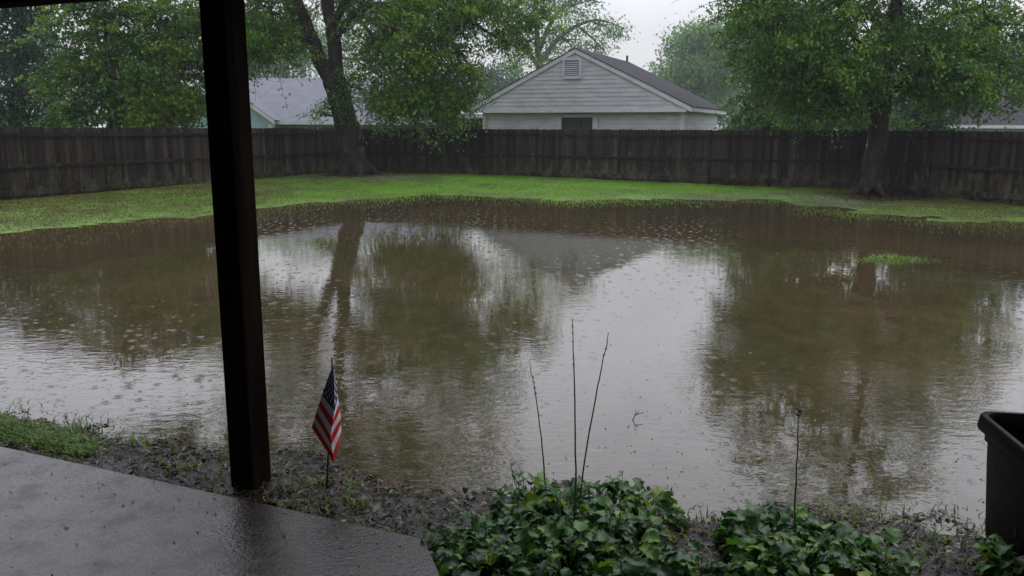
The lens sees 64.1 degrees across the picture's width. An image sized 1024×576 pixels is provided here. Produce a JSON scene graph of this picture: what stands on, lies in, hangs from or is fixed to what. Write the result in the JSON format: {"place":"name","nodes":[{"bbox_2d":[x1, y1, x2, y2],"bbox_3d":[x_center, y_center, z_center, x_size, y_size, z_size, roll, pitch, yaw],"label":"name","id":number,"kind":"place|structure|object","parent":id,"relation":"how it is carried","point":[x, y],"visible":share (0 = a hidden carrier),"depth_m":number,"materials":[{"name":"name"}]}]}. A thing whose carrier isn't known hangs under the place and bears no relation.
{"place":"outdoors","nodes":[
{"label":"outdoors","id":0,"kind":"place"},
{"bbox_2d":[0,446,439,575],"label":"patio","id":1,"kind":"structure","parent":0,"point":[141,534],"depth_m":3.80,"materials":[{"name":"concrete"}]},
{"bbox_2d":[4,324,1003,536],"bbox_3d":[-0.252,0.710,6.785,8.517,0.024,5.806,0,11,0],"label":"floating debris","id":2,"kind":"object","parent":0,"point":[558,435],"visible":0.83,"depth_m":5.36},
{"bbox_2d":[0,194,1023,547],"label":"flood water","id":3,"kind":"structure","parent":0,"point":[404,304],"depth_m":7.81,"materials":[{"name":"brown liquid"}]},
{"bbox_2d":[46,200,1007,375],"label":"rain splashes","id":4,"kind":"object","parent":3,"relation":"on","point":[573,248],"visible":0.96,"depth_m":14.52,"materials":[{"name":"liquid"}]},
{"bbox_2d":[0,138,1023,575],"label":"ground","id":5,"kind":"structure","parent":0,"point":[834,200],"depth_m":5.63,"materials":[{"name":"green plant"}]},
{"bbox_2d":[0,5,106,127],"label":"dark tree","id":6,"kind":"object","parent":5,"relation":"on","point":[14,61],"visible":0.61,"depth_m":34.15,"materials":[{"name":"green plant"}]},
{"bbox_2d":[0,0,206,127],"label":"bushy tree","id":7,"kind":"object","parent":5,"relation":"on","point":[67,62],"visible":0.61,"depth_m":27.81,"materials":[{"name":"green plant"}]},
{"bbox_2d":[101,78,206,128],"bbox_3d":[-11.988,-5.289,27.984,4.023,3.791,3.470,0,11,0],"label":"bushy shrub","id":8,"kind":"object","parent":5,"relation":"on","point":[147,119],"visible":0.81,"depth_m":27.55,"materials":[{"name":"green plant"}]},
{"bbox_2d":[0,127,339,200],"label":"wooden fence","id":9,"kind":"object","parent":5,"relation":"on","point":[37,162],"visible":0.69,"depth_m":24.33,"materials":[{"name":"brown wood"}]},
{"bbox_2d":[199,0,270,489],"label":"porch post","id":10,"kind":"object","parent":5,"relation":"on","point":[224,50],"visible":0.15,"depth_m":4.29,"materials":[{"name":"brown wood"}]},
{"bbox_2d":[0,0,107,8],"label":"porch roof","id":11,"kind":"structure","parent":10,"relation":"on","point":[13,3],"depth_m":4.58,"materials":[{"name":"brown wood"}]},
{"bbox_2d":[187,1,416,86],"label":"tree","id":12,"kind":"object","parent":5,"relation":"on","point":[287,74],"visible":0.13,"depth_m":123.23,"materials":[{"name":"green plant"}]},
{"bbox_2d":[166,78,485,129],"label":"teal house","id":13,"kind":"structure","parent":5,"relation":"on","point":[267,110],"depth_m":49.24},
{"bbox_2d":[312,357,340,489],"bbox_3d":[-1.014,0.760,4.474,0.151,0.807,0.066,5,12,22],"label":"stick flag","id":14,"kind":"object","parent":5,"relation":"on","point":[326,426],"visible":1,"depth_m":4.44,"materials":[{"name":"fabric"}]},
{"bbox_2d":[79,0,578,175],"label":"leafy tree","id":15,"kind":"object","parent":5,"relation":"on","point":[438,92],"visible":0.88,"depth_m":29.31,"materials":[{"name":"green plant"}]},
{"bbox_2d":[469,59,528,96],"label":"dark tree","id":16,"kind":"object","parent":5,"relation":"on","point":[499,85],"visible":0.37,"depth_m":134.24,"materials":[{"name":"green plant"}]},
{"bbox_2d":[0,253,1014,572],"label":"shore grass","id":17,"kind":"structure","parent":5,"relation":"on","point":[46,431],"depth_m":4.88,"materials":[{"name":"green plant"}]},
{"bbox_2d":[0,409,1021,575],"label":"leaf litter","id":18,"kind":"object","parent":5,"relation":"on","point":[884,522],"visible":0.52,"depth_m":4.43,"materials":[{"name":"brown plant"}]},
{"bbox_2d":[501,461,527,486],"bbox_3d":[0.018,1.040,4.441,0.140,0.200,0.090,-5,12,-27],"label":"weed","id":19,"kind":"object","parent":5,"relation":"on","point":[519,475],"visible":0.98,"depth_m":4.43,"materials":[{"name":"green plant"}]},
{"bbox_2d":[421,319,692,575],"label":"broadleaf plant","id":20,"kind":"object","parent":5,"relation":"on","point":[540,543],"visible":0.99,"depth_m":3.78,"materials":[{"name":"green plant"}]},
{"bbox_2d":[480,0,639,82],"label":"open crowned tree","id":21,"kind":"object","parent":5,"relation":"on","point":[578,25],"visible":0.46,"depth_m":114.85,"materials":[{"name":"green plant"}]},
{"bbox_2d":[603,470,623,502],"bbox_3d":[0.557,1.065,4.384,0.140,0.178,0.097,-3,11,-15],"label":"weed","id":22,"kind":"object","parent":5,"relation":"on","point":[616,478],"visible":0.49,"depth_m":4.39,"materials":[{"name":"green plant"}]},
{"bbox_2d":[361,128,867,188],"bbox_3d":[2.334,-4.947,30.455,19.972,1.937,0.099,6,12,26],"label":"wooden fence","id":23,"kind":"object","parent":5,"relation":"on","point":[777,158],"visible":0.81,"depth_m":29.36,"materials":[{"name":"brown wood"}]},
{"bbox_2d":[666,539,727,575],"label":"leafy sprig","id":24,"kind":"object","parent":5,"relation":"on","point":[694,545],"visible":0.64,"depth_m":3.65,"materials":[{"name":"green plant"}]},
{"bbox_2d":[641,11,759,130],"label":"rounded tree","id":25,"kind":"object","parent":5,"relation":"on","point":[686,67],"visible":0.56,"depth_m":109.37,"materials":[{"name":"green plant"}]},
{"bbox_2d":[709,402,920,575],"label":"broadleaf plant","id":26,"kind":"object","parent":5,"relation":"on","point":[762,539],"visible":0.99,"depth_m":3.68,"materials":[{"name":"green plant"}]},
{"bbox_2d":[713,0,929,141],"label":"spreading tree","id":27,"kind":"object","parent":5,"relation":"on","point":[746,118],"visible":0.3,"depth_m":35.32,"materials":[{"name":"green plant"}]},
{"bbox_2d":[674,0,1023,197],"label":"leafy tree","id":28,"kind":"object","parent":5,"relation":"on","point":[839,78],"visible":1,"depth_m":22.53,"materials":[{"name":"green plant"}]},
{"bbox_2d":[884,130,1023,205],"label":"wooden fence","id":29,"kind":"object","parent":5,"relation":"on","point":[985,166],"visible":0.82,"depth_m":22.86,"materials":[{"name":"brown wood"}]},
{"bbox_2d":[891,1,1023,131],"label":"dark tree","id":30,"kind":"object","parent":5,"relation":"on","point":[938,125],"visible":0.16,"depth_m":37.48,"materials":[{"name":"green plant"}]},
{"bbox_2d":[911,90,1023,131],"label":"pale house","id":31,"kind":"structure","parent":5,"relation":"on","point":[997,124],"depth_m":46.52,"materials":[{"name":"grey white siding"},{"name":"grey shingle"}]},
{"bbox_2d":[971,525,1023,575],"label":"leafy sprig","id":32,"kind":"object","parent":5,"relation":"on","point":[994,548],"visible":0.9,"depth_m":3.69,"materials":[{"name":"green plant"}]},
{"bbox_2d":[977,411,1023,575],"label":"plastic tub","id":33,"kind":"object","parent":5,"relation":"on","point":[1003,432],"visible":1,"depth_m":3.84,"materials":[{"name":"black plastic"}]},
{"bbox_2d":[0,171,1023,248],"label":"grass","id":34,"kind":"structure","parent":0,"point":[257,181],"depth_m":24.24,"materials":[{"name":"green plant"}]},
{"bbox_2d":[0,0,1023,129],"label":"sky","id":35,"kind":"structure","parent":0,"point":[647,15],"materials":[{"name":"white"}]},
{"bbox_2d":[468,47,726,130],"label":"gabled house","id":36,"kind":"structure","parent":0,"point":[576,88],"depth_m":39.26,"materials":[{"name":"grey"}]},
{"bbox_2d":[557,114,597,129],"bbox_3d":[3.190,-7.735,39.787,2.050,1.410,0.145,5,12,24],"label":"window","id":37,"kind":"structure","parent":36,"relation":"in","point":[564,121],"depth_m":39.68,"materials":[{"name":"grey"}]}
]}

